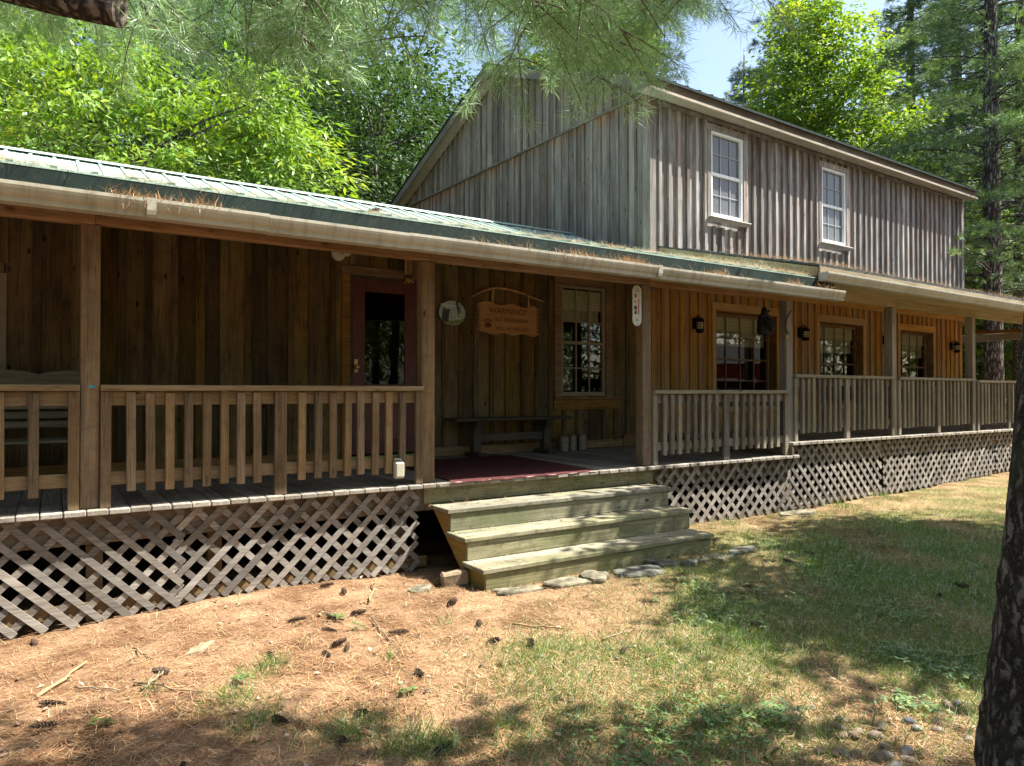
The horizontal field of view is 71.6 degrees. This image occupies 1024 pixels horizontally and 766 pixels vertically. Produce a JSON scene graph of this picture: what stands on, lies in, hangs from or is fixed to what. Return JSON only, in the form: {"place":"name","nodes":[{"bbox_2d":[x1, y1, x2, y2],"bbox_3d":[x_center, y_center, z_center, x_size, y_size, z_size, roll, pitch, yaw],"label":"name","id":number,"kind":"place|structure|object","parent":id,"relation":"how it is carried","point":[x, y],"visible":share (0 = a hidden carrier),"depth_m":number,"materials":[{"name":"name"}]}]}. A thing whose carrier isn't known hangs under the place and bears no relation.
{"place":"outdoors","nodes":[
{"label":"outdoors","id":0,"kind":"place"},
{"bbox_2d":[0,442,1011,765],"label":"ground","id":1,"kind":"structure","parent":0,"point":[434,544],"depth_m":4.72,"materials":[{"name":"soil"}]},
{"bbox_2d":[28,720,59,728],"bbox_3d":[-2.363,1.725,3.584,0.039,0.040,0.138,-9,-19,43],"label":"pine cone","id":2,"kind":"object","parent":1,"relation":"on","point":[46,724],"visible":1,"depth_m":3.58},
{"bbox_2d":[38,699,67,706],"bbox_3d":[-2.506,1.748,3.880,0.148,0.042,0.042,4,15,-5],"label":"pine cone","id":3,"kind":"object","parent":1,"relation":"on","point":[53,702],"visible":0.98,"depth_m":3.88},
{"bbox_2d":[35,661,87,697],"bbox_3d":[-2.667,1.760,4.232,0.080,0.032,0.533,0,-1,1],"label":"stick","id":4,"kind":"object","parent":1,"relation":"on","point":[45,690],"visible":1,"depth_m":4.18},
{"bbox_2d":[0,9,140,151],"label":"broadleaf tree","id":5,"kind":"object","parent":1,"relation":"on","point":[46,86],"depth_m":23.21,"materials":[{"name":"green plant"}]},
{"bbox_2d":[0,4,159,166],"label":"broadleaf tree","id":6,"kind":"object","parent":1,"relation":"on","point":[36,67],"visible":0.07,"depth_m":15.78,"materials":[{"name":"green plant"}]},
{"bbox_2d":[75,680,119,690],"bbox_3d":[-2.371,1.747,4.091,0.322,0.041,0.076,0,-1,12],"label":"stick","id":7,"kind":"object","parent":1,"relation":"on","point":[94,687],"visible":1,"depth_m":4.09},
{"bbox_2d":[0,12,212,169],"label":"broadleaf tree","id":8,"kind":"object","parent":1,"relation":"on","point":[63,80],"visible":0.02,"depth_m":20.00,"materials":[{"name":"green plant"}]},
{"bbox_2d":[5,0,274,172],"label":"broadleaf tree","id":9,"kind":"object","parent":1,"relation":"on","point":[177,75],"depth_m":26.56,"materials":[{"name":"green plant"}]},
{"bbox_2d":[140,670,163,689],"bbox_3d":[-2.096,1.733,4.148,0.036,0.033,0.226,0,-1,5],"label":"stick","id":10,"kind":"object","parent":1,"relation":"on","point":[155,678],"visible":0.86,"depth_m":4.14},
{"bbox_2d":[152,666,169,674],"bbox_3d":[-2.119,1.736,4.284,0.118,0.056,0.057,0,-17,16],"label":"pine cone","id":11,"kind":"object","parent":1,"relation":"on","point":[160,669],"visible":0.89,"depth_m":4.27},
{"bbox_2d":[134,681,214,692],"bbox_3d":[-1.923,1.732,4.045,0.571,0.031,0.047,0,-1,20],"label":"stick","id":12,"kind":"object","parent":1,"relation":"on","point":[169,688],"visible":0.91,"depth_m":4.03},
{"bbox_2d":[0,8,371,199],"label":"broadleaf tree","id":13,"kind":"object","parent":1,"relation":"on","point":[84,106],"visible":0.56,"depth_m":12.72,"materials":[{"name":"green plant"}]},
{"bbox_2d":[184,640,215,656],"bbox_3d":[-2.064,1.774,4.689,0.105,0.066,0.286,0,-1,10],"label":"flagstone","id":14,"kind":"object","parent":1,"relation":"on","point":[198,649],"visible":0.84,"depth_m":4.66,"materials":[{"name":"beige stone"}]},
{"bbox_2d":[45,0,375,195],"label":"broadleaf tree","id":15,"kind":"object","parent":1,"relation":"on","point":[312,98],"visible":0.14,"depth_m":19.15,"materials":[{"name":"green plant"}]},
{"bbox_2d":[271,714,288,724],"bbox_3d":[-1.181,1.716,3.617,0.123,0.045,0.046,0,-13,31],"label":"pine cone","id":16,"kind":"object","parent":1,"relation":"on","point":[280,720],"visible":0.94,"depth_m":3.61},
{"bbox_2d":[287,616,305,621],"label":"pine cone","id":17,"kind":"object","parent":1,"relation":"on","point":[296,619],"visible":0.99,"depth_m":5.18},
{"bbox_2d":[177,32,423,198],"bbox_3d":[-8.228,-6.431,27.908,10.756,17.041,11.257,0,-1,-7],"label":"broadleaf tree","id":18,"kind":"object","parent":1,"relation":"on","point":[308,101],"visible":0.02,"depth_m":27.15,"materials":[{"name":"green plant"}]},
{"bbox_2d":[148,0,484,202],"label":"broadleaf tree","id":19,"kind":"object","parent":1,"relation":"on","point":[425,66],"visible":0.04,"depth_m":26.62,"materials":[{"name":"green plant"}]},
{"bbox_2d":[330,637,346,647],"bbox_3d":[-1.140,1.709,4.677,0.047,0.046,0.125,3,10,43],"label":"pine cone","id":20,"kind":"object","parent":1,"relation":"on","point":[338,643],"visible":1,"depth_m":4.66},
{"bbox_2d":[336,734,348,742],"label":"pine cone","id":21,"kind":"object","parent":1,"relation":"on","point":[342,737],"visible":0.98,"depth_m":3.38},
{"bbox_2d":[350,608,366,615],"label":"pine cone","id":22,"kind":"object","parent":1,"relation":"on","point":[358,612],"visible":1,"depth_m":5.31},
{"bbox_2d":[273,55,446,196],"bbox_3d":[-6.968,-6.830,34.264,11.776,17.930,12.889,0,-1,26],"label":"broadleaf tree","id":23,"kind":"object","parent":1,"relation":"on","point":[388,105],"visible":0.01,"depth_m":32.34,"materials":[{"name":"green plant"}]},
{"bbox_2d":[352,708,368,716],"bbox_3d":[-0.784,1.705,3.675,0.047,0.046,0.099,13,-4,39],"label":"pine cone","id":24,"kind":"object","parent":1,"relation":"on","point":[364,710],"visible":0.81,"depth_m":3.67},
{"bbox_2d":[285,29,459,204],"bbox_3d":[-3.841,-4.076,21.269,6.503,12.154,6.833,0,-1,-35],"label":"dark broadleaf tree","id":25,"kind":"object","parent":1,"relation":"on","point":[374,137],"visible":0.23,"depth_m":20.95,"materials":[{"name":"green plant"}]},
{"bbox_2d":[308,43,479,199],"bbox_3d":[-3.526,-5.543,27.332,9.876,15.205,8.187,0,-1,-35],"label":"dark broadleaf tree","id":26,"kind":"object","parent":1,"relation":"on","point":[444,88],"visible":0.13,"depth_m":26.36,"materials":[{"name":"green plant"}]},
{"bbox_2d":[388,628,408,634],"bbox_3d":[-0.785,1.718,4.911,0.151,0.044,0.043,5,-11,-25],"label":"pine cone","id":27,"kind":"object","parent":1,"relation":"on","point":[401,631],"visible":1,"depth_m":4.91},
{"bbox_2d":[0,0,816,144],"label":"pine tree","id":28,"kind":"object","parent":1,"relation":"on","point":[575,18],"visible":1,"depth_m":2.99,"materials":[{"name":"green plant"}]},
{"bbox_2d":[406,583,431,592],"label":"flagstone","id":29,"kind":"object","parent":1,"relation":"on","point":[422,588],"visible":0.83,"depth_m":5.99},
{"bbox_2d":[414,668,423,677],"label":"pine cone","id":30,"kind":"object","parent":1,"relation":"on","point":[418,672],"visible":0.99,"depth_m":4.12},
{"bbox_2d":[433,739,451,753],"bbox_3d":[-0.325,1.716,3.348,0.051,0.050,0.137,-10,-11,33],"label":"pine cone","id":31,"kind":"object","parent":1,"relation":"on","point":[435,749],"visible":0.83,"depth_m":3.34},
{"bbox_2d":[447,597,456,606],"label":"pine cone","id":32,"kind":"object","parent":1,"relation":"on","point":[452,602],"visible":0.98,"depth_m":5.59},
{"bbox_2d":[440,568,469,587],"bbox_3d":[-0.498,1.699,6.175,0.249,0.153,0.130,0,-1,-15],"label":"block stone","id":33,"kind":"object","parent":1,"relation":"on","point":[455,577],"visible":0.94,"depth_m":6.12,"materials":[{"name":"stone"}]},
{"bbox_2d":[486,637,500,644],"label":"pine cone","id":34,"kind":"object","parent":1,"relation":"on","point":[497,639],"visible":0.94,"depth_m":4.76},
{"bbox_2d":[0,486,1000,765],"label":"dry straw","id":35,"kind":"object","parent":1,"relation":"on","point":[548,678],"visible":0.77,"depth_m":4.01,"materials":[{"name":"plant"}]},
{"bbox_2d":[0,497,1001,765],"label":"dead leaves","id":36,"kind":"object","parent":1,"relation":"on","point":[488,695],"visible":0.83,"depth_m":3.94,"materials":[{"name":"brown plant"}]},
{"bbox_2d":[0,62,1023,639],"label":"timber house","id":37,"kind":"structure","parent":1,"relation":"on","point":[262,368],"depth_m":8.89,"materials":[{"name":"orange wood"}]},
{"bbox_2d":[0,273,6,368],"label":"side window","id":38,"kind":"structure","parent":37,"relation":"in","point":[3,276],"depth_m":6.89,"materials":[{"name":"beige paint"}]},
{"bbox_2d":[0,369,79,444],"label":"slatted bench","id":39,"kind":"object","parent":37,"relation":"on","point":[69,377],"visible":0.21,"depth_m":6.74,"materials":[{"name":"wood"}]},
{"bbox_2d":[331,252,350,260],"bbox_3d":[-2.089,-1.580,8.640,0.241,0.167,0.162,0,-1,-33],"label":"security light","id":40,"kind":"object","parent":37,"relation":"attached to","point":[338,256],"visible":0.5,"depth_m":8.66,"materials":[{"name":"white plastic"}]},
{"bbox_2d":[341,265,416,458],"bbox_3d":[-1.607,-0.242,9.029,1.160,2.423,0.110,0,-1,-33],"label":"entrance door","id":41,"kind":"structure","parent":37,"relation":"in","point":[379,315],"depth_m":9.01,"materials":[{"name":"red paint"}]},
{"bbox_2d":[393,458,403,478],"bbox_3d":[-1.041,0.784,6.528,0.093,0.183,0.086,0,-1,-33],"label":"outlet box","id":42,"kind":"object","parent":37,"relation":"attached to","point":[398,467],"visible":1,"depth_m":6.50,"materials":[{"name":"beige plastic"}]},
{"bbox_2d":[0,151,817,277],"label":"roof needles","id":43,"kind":"object","parent":37,"relation":"on","point":[293,200],"visible":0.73,"depth_m":5.82,"materials":[{"name":"plant"}]},
{"bbox_2d":[404,260,413,283],"bbox_3d":[-1.337,-1.468,9.182,0.111,0.393,0.125,0,-1,12],"label":"corn husk bundle","id":44,"kind":"object","parent":37,"relation":"attached to","point":[408,269],"visible":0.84,"depth_m":9.16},
{"bbox_2d":[438,300,465,325],"bbox_3d":[-0.804,-0.939,9.537,0.424,0.356,0.022,0,-1,-33],"label":"welcome plaque","id":45,"kind":"object","parent":37,"relation":"attached to","point":[451,312],"visible":1,"depth_m":9.53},
{"bbox_2d":[85,184,836,300],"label":"gutter needles","id":46,"kind":"object","parent":37,"relation":"attached to","point":[564,250],"visible":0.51,"depth_m":6.53,"materials":[{"name":"plant"}]},
{"bbox_2d":[406,455,593,483],"bbox_3d":[-0.302,0.966,8.185,1.980,0.034,2.092,0,-1,-33],"label":"porch rug","id":47,"kind":"object","parent":37,"relation":"on","point":[480,469],"visible":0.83,"depth_m":7.86,"materials":[{"name":"fabric"}]},
{"bbox_2d":[472,286,543,336],"bbox_3d":[-0.042,-1.010,10.012,1.209,0.680,0.054,0,-1,-33],"label":"warning sign","id":48,"kind":"object","parent":37,"relation":"hanging from","point":[510,319],"visible":1,"depth_m":9.99,"materials":[{"name":"wood"}]},
{"bbox_2d":[444,415,571,456],"bbox_3d":[-0.017,0.725,9.754,1.880,0.513,0.380,0,-1,-33],"label":"trestle bench","id":49,"kind":"object","parent":37,"relation":"on","point":[475,427],"visible":0.99,"depth_m":9.63,"materials":[{"name":"wood"}]},
{"bbox_2d":[557,435,568,451],"bbox_3d":[0.743,0.878,10.327,0.176,0.225,0.172,0,-1,-33],"label":"metal can","id":50,"kind":"object","parent":37,"relation":"on","point":[562,443],"visible":1,"depth_m":10.26,"materials":[{"name":"metal"}]},
{"bbox_2d":[567,434,576,450],"bbox_3d":[0.884,0.874,10.442,0.146,0.235,0.142,0,-1,-33],"label":"metal can","id":51,"kind":"object","parent":37,"relation":"on","point":[572,442],"visible":0.85,"depth_m":10.38,"materials":[{"name":"metal"}]},
{"bbox_2d":[577,434,585,449],"bbox_3d":[1.029,0.875,10.512,0.146,0.235,0.141,0,-1,-33],"label":"metal can","id":52,"kind":"object","parent":37,"relation":"on","point":[581,441],"visible":0.98,"depth_m":10.45,"materials":[{"name":"metal"}]},
{"bbox_2d":[553,276,622,409],"bbox_3d":[1.139,-0.597,10.847,1.310,1.995,0.175,0,-1,-33],"label":"sash window","id":53,"kind":"structure","parent":37,"relation":"in","point":[579,312],"depth_m":10.83,"materials":[{"name":"beige paint"}]},
{"bbox_2d":[632,285,641,325],"bbox_3d":[1.447,-0.895,8.209,0.136,0.470,0.016,0,-1,-33],"label":"thermometer","id":54,"kind":"object","parent":37,"relation":"attached to","point":[636,307],"visible":1,"depth_m":8.21,"materials":[{"name":"white ceramic"}]},
{"bbox_2d":[692,315,703,332],"bbox_3d":[3.140,-0.994,11.972,0.150,0.306,0.220,0,-1,-35],"label":"wall lantern","id":55,"kind":"object","parent":37,"relation":"attached to","point":[698,324],"depth_m":11.90,"materials":[{"name":"black metal"}]},
{"bbox_2d":[707,122,751,227],"bbox_3d":[3.807,-3.650,12.541,1.120,1.688,0.172,0,-1,-35],"label":"upper window","id":56,"kind":"structure","parent":37,"relation":"in","point":[726,148],"depth_m":12.61,"materials":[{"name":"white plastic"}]},
{"bbox_2d":[673,249,809,275],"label":"roof corner needles","id":57,"kind":"object","parent":37,"relation":"on","point":[747,261],"visible":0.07,"depth_m":9.64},
{"bbox_2d":[711,302,778,412],"bbox_3d":[4.200,-0.442,12.946,1.960,1.925,0.290,0,-1,-35],"label":"porch window","id":58,"kind":"structure","parent":37,"relation":"in","point":[728,336],"depth_m":13.00,"materials":[{"name":"brown paint"}]},
{"bbox_2d":[757,300,774,335],"bbox_3d":[3.368,-0.882,9.323,0.225,0.520,0.194,0,-1,-35],"label":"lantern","id":59,"kind":"object","parent":37,"relation":"hanging from","point":[765,325],"visible":1,"depth_m":9.31,"materials":[{"name":"black metal"}]},
{"bbox_2d":[784,310,792,339],"bbox_3d":[3.700,-0.784,9.538,0.172,0.418,0.119,0,-1,-35],"label":"antler","id":60,"kind":"object","parent":37,"relation":"attached to","point":[787,332],"visible":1,"depth_m":9.51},
{"bbox_2d":[798,325,809,340],"bbox_3d":[5.633,-0.964,13.693,0.150,0.306,0.220,0,-1,-35],"label":"wall lantern","id":61,"kind":"object","parent":37,"relation":"attached to","point":[803,333],"depth_m":13.63,"materials":[{"name":"black metal"}]},
{"bbox_2d":[818,160,852,250],"bbox_3d":[6.547,-3.588,14.433,1.120,1.708,0.172,0,-1,-35],"label":"upper window","id":62,"kind":"structure","parent":37,"relation":"in","point":[833,179],"depth_m":14.52,"materials":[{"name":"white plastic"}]},
{"bbox_2d":[816,314,866,409],"bbox_3d":[6.722,-0.412,14.688,1.830,1.905,0.290,0,-1,-35],"label":"porch window","id":63,"kind":"structure","parent":37,"relation":"in","point":[832,344],"depth_m":14.89,"materials":[{"name":"brown paint"}]},
{"bbox_2d":[728,249,1017,297],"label":"porch roof needles","id":64,"kind":"object","parent":37,"relation":"on","point":[830,263],"visible":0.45,"depth_m":10.57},
{"bbox_2d":[897,323,935,407],"bbox_3d":[9.269,-0.386,16.447,1.760,1.895,0.290,0,-1,-35],"label":"porch window","id":65,"kind":"structure","parent":37,"relation":"in","point":[905,348],"depth_m":16.69,"materials":[{"name":"brown paint"}]},
{"bbox_2d":[950,341,959,352],"bbox_3d":[10.759,-0.883,17.233,0.150,0.306,0.220,0,-1,-35],"label":"wall lantern","id":66,"kind":"object","parent":37,"relation":"attached to","point":[956,344],"depth_m":17.17,"materials":[{"name":"black metal"}]},
{"bbox_2d":[491,585,543,595],"bbox_3d":[0.050,1.754,5.925,0.447,0.085,0.176,0,-1,-20],"label":"flagstone","id":67,"kind":"object","parent":1,"relation":"on","point":[514,590],"visible":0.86,"depth_m":5.90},
{"bbox_2d":[512,623,571,628],"bbox_3d":[0.213,1.734,5.061,0.448,0.031,0.058,0,-1,24],"label":"stick","id":68,"kind":"object","parent":1,"relation":"on","point":[521,624],"visible":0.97,"depth_m":5.07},
{"bbox_2d":[88,518,998,765],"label":"ground cover leaves","id":69,"kind":"object","parent":1,"relation":"on","point":[773,713],"visible":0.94,"depth_m":3.77,"materials":[{"name":"green plant"}]},
{"bbox_2d":[542,576,591,589],"bbox_3d":[0.460,1.748,6.137,0.426,0.091,0.228,0,-1,-33],"label":"flagstone","id":70,"kind":"object","parent":1,"relation":"on","point":[562,583],"visible":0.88,"depth_m":6.09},
{"bbox_2d":[132,476,1008,765],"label":"lawn grass","id":71,"kind":"structure","parent":1,"relation":"on","point":[698,652],"depth_m":4.43,"materials":[{"name":"plant"}]},
{"bbox_2d":[430,484,713,591],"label":"wooden steps","id":72,"kind":"structure","parent":1,"relation":"on","point":[638,515],"depth_m":6.81,"materials":[{"name":"beige wood"}]},
{"bbox_2d":[430,484,702,562],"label":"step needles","id":73,"kind":"object","parent":72,"relation":"on","point":[555,521],"visible":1,"depth_m":6.81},
{"bbox_2d":[578,570,609,584],"bbox_3d":[0.730,1.735,6.274,0.283,0.114,0.217,0,8,-17],"label":"flagstone","id":74,"kind":"object","parent":1,"relation":"on","point":[594,576],"visible":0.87,"depth_m":6.23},
{"bbox_2d":[514,1,678,74],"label":"maple tree","id":75,"kind":"object","parent":1,"relation":"on","point":[537,54],"visible":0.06,"depth_m":23.56,"materials":[{"name":"green plant"}]},
{"bbox_2d":[610,565,665,577],"bbox_3d":[1.173,1.759,6.537,0.524,0.097,0.323,0,-1,-26],"label":"flagstone","id":76,"kind":"object","parent":1,"relation":"on","point":[649,570],"visible":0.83,"depth_m":6.48,"materials":[{"name":"stone"}]},
{"bbox_2d":[629,12,689,84],"bbox_3d":[4.616,-7.095,26.099,7.484,18.032,6.562,0,-1,-19],"label":"pine tree","id":77,"kind":"object","parent":1,"relation":"on","point":[675,55],"visible":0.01,"depth_m":25.41,"materials":[{"name":"green plant"}]},
{"bbox_2d":[643,558,678,567],"bbox_3d":[1.446,1.758,6.819,0.353,0.098,0.187,6,5,0],"label":"flagstone","id":78,"kind":"object","parent":1,"relation":"on","point":[652,561],"visible":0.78,"depth_m":6.80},
{"bbox_2d":[680,559,700,567],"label":"flagstone","id":79,"kind":"object","parent":1,"relation":"on","point":[692,561],"visible":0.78,"depth_m":6.81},
{"bbox_2d":[701,553,733,561],"bbox_3d":[2.067,1.752,7.044,0.427,0.077,0.318,0,-1,-1],"label":"flagstone","id":80,"kind":"object","parent":1,"relation":"on","point":[721,555],"visible":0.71,"depth_m":7.03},
{"bbox_2d":[729,545,755,555],"bbox_3d":[2.355,1.742,7.299,0.217,0.096,0.495,-2,-2,67],"label":"flagstone","id":81,"kind":"object","parent":1,"relation":"on","point":[740,549],"visible":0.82,"depth_m":7.23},
{"bbox_2d":[723,51,763,106],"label":"pine tree","id":82,"kind":"object","parent":1,"relation":"on","point":[739,73],"visible":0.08,"depth_m":35.60,"materials":[{"name":"green plant"}]},
{"bbox_2d":[764,730,795,757],"bbox_3d":[1.286,1.704,3.351,0.067,0.026,0.327,-1,-1,44],"label":"stick","id":83,"kind":"object","parent":1,"relation":"on","point":[778,744],"visible":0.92,"depth_m":3.33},
{"bbox_2d":[778,509,815,515],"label":"flagstone","id":84,"kind":"object","parent":1,"relation":"on","point":[800,512],"visible":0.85,"depth_m":9.45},
{"bbox_2d":[737,0,867,148],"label":"broadleaf tree","id":85,"kind":"object","parent":1,"relation":"on","point":[754,44],"visible":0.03,"depth_m":30.96,"materials":[{"name":"green plant"}]},
{"bbox_2d":[813,746,828,754],"bbox_3d":[1.453,1.726,3.330,0.077,0.041,0.053,-6,3,15],"label":"pebble","id":86,"kind":"object","parent":1,"relation":"on","point":[819,748],"visible":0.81,"depth_m":3.32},
{"bbox_2d":[828,747,840,757],"bbox_3d":[1.498,1.718,3.301,0.049,0.041,0.065,7,7,44],"label":"pebble","id":87,"kind":"object","parent":1,"relation":"on","point":[837,750],"visible":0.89,"depth_m":3.28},
{"bbox_2d":[847,731,859,739],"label":"pebble","id":88,"kind":"object","parent":1,"relation":"on","point":[851,734],"visible":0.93,"depth_m":3.44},
{"bbox_2d":[849,749,862,758],"bbox_3d":[1.591,1.722,3.291,0.073,0.038,0.050,-12,13,-23],"label":"pebble","id":89,"kind":"object","parent":1,"relation":"on","point":[856,754],"visible":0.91,"depth_m":3.28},
{"bbox_2d":[723,0,1013,270],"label":"maple tree","id":90,"kind":"object","parent":1,"relation":"on","point":[823,56],"visible":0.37,"depth_m":25.14,"materials":[{"name":"green plant"}]},
{"bbox_2d":[867,730,883,739],"bbox_3d":[1.773,1.720,3.465,0.075,0.043,0.052,-4,3,12],"label":"pebble","id":91,"kind":"object","parent":1,"relation":"on","point":[871,733],"visible":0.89,"depth_m":3.45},
{"bbox_2d":[854,27,905,160],"bbox_3d":[19.417,-8.408,36.970,8.553,20.608,7.500,0,-1,6],"label":"pine tree","id":92,"kind":"object","parent":1,"relation":"on","point":[879,50],"visible":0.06,"depth_m":36.97,"materials":[{"name":"green plant"}]},
{"bbox_2d":[871,752,889,762],"bbox_3d":[1.693,1.726,3.265,0.086,0.045,0.059,-9,-9,6],"label":"pebble","id":93,"kind":"object","parent":1,"relation":"on","point":[882,756],"visible":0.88,"depth_m":3.25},
{"bbox_2d":[877,721,886,730],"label":"pebble","id":94,"kind":"object","parent":1,"relation":"on","point":[880,725],"visible":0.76,"depth_m":3.54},
{"bbox_2d":[888,760,902,765],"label":"pebble","id":95,"kind":"object","parent":1,"relation":"on","point":[898,763],"visible":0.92,"depth_m":3.18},
{"bbox_2d":[901,745,912,755],"bbox_3d":[1.849,1.724,3.323,0.088,0.033,0.048,-12,19,-43],"label":"pebble","id":96,"kind":"object","parent":1,"relation":"on","point":[905,748],"visible":0.82,"depth_m":3.31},
{"bbox_2d":[901,717,915,724],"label":"pebble","id":97,"kind":"object","parent":1,"relation":"on","point":[908,720],"visible":0.92,"depth_m":3.57,"materials":[{"name":"stone"}]},
{"bbox_2d":[899,755,917,762],"bbox_3d":[1.815,1.723,3.250,0.077,0.030,0.041,3,2,22],"label":"pebble","id":98,"kind":"object","parent":1,"relation":"on","point":[905,757],"visible":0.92,"depth_m":3.24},
{"bbox_2d":[911,724,923,731],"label":"pebble","id":99,"kind":"object","parent":1,"relation":"on","point":[913,728],"visible":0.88,"depth_m":3.51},
{"bbox_2d":[850,0,1008,217],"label":"pine tree","id":100,"kind":"object","parent":1,"relation":"on","point":[892,21],"visible":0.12,"depth_m":34.47,"materials":[{"name":"green plant"}]},
{"bbox_2d":[931,726,943,733],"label":"pebble","id":101,"kind":"object","parent":1,"relation":"on","point":[935,729],"visible":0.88,"depth_m":3.50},
{"bbox_2d":[852,0,1023,379],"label":"pine tree","id":102,"kind":"object","parent":1,"relation":"on","point":[991,197],"visible":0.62,"depth_m":20.63,"materials":[{"name":"green plant"}]},
{"bbox_2d":[864,0,1016,377],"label":"pine tree","id":103,"kind":"object","parent":1,"relation":"on","point":[951,64],"visible":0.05,"depth_m":32.57,"materials":[{"name":"green plant"}]},
{"bbox_2d":[939,0,1016,288],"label":"pine tree","id":104,"kind":"object","parent":1,"relation":"on","point":[970,90],"visible":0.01,"depth_m":32.38,"materials":[{"name":"green plant"}]},
{"bbox_2d":[946,40,1013,379],"bbox_3d":[17.716,-5.533,26.523,5.357,14.720,6.109,0,-1,27],"label":"pine tree","id":105,"kind":"object","parent":1,"relation":"on","point":[980,348],"visible":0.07,"depth_m":26.34,"materials":[{"name":"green plant"}]},
{"bbox_2d":[941,0,1023,380],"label":"pine tree","id":106,"kind":"object","parent":1,"relation":"on","point":[1016,343],"visible":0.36,"depth_m":22.21,"materials":[{"name":"green plant"}]},
{"bbox_2d":[962,210,1009,330],"bbox_3d":[15.605,-2.455,26.525,6.638,8.651,4.953,0,-1,-14],"label":"maple tree","id":107,"kind":"object","parent":1,"relation":"on","point":[971,285],"visible":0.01,"depth_m":25.73,"materials":[{"name":"green plant"}]},
{"bbox_2d":[962,319,1012,380],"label":"broadleaf tree","id":108,"kind":"object","parent":1,"relation":"on","point":[1007,356],"visible":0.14,"depth_m":25.21,"materials":[{"name":"green plant"}]},
{"bbox_2d":[967,0,1016,328],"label":"pine tree","id":109,"kind":"object","parent":1,"relation":"on","point":[1007,164],"visible":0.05,"depth_m":26.30,"materials":[{"name":"green plant"}]},
{"bbox_2d":[973,315,1023,765],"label":"tree","id":110,"kind":"object","parent":1,"relation":"on","point":[999,737],"visible":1,"depth_m":2.61,"materials":[{"name":"brown plant"}]},
{"bbox_2d":[0,0,1013,200],"label":"sky","id":111,"kind":"structure","parent":0,"point":[721,53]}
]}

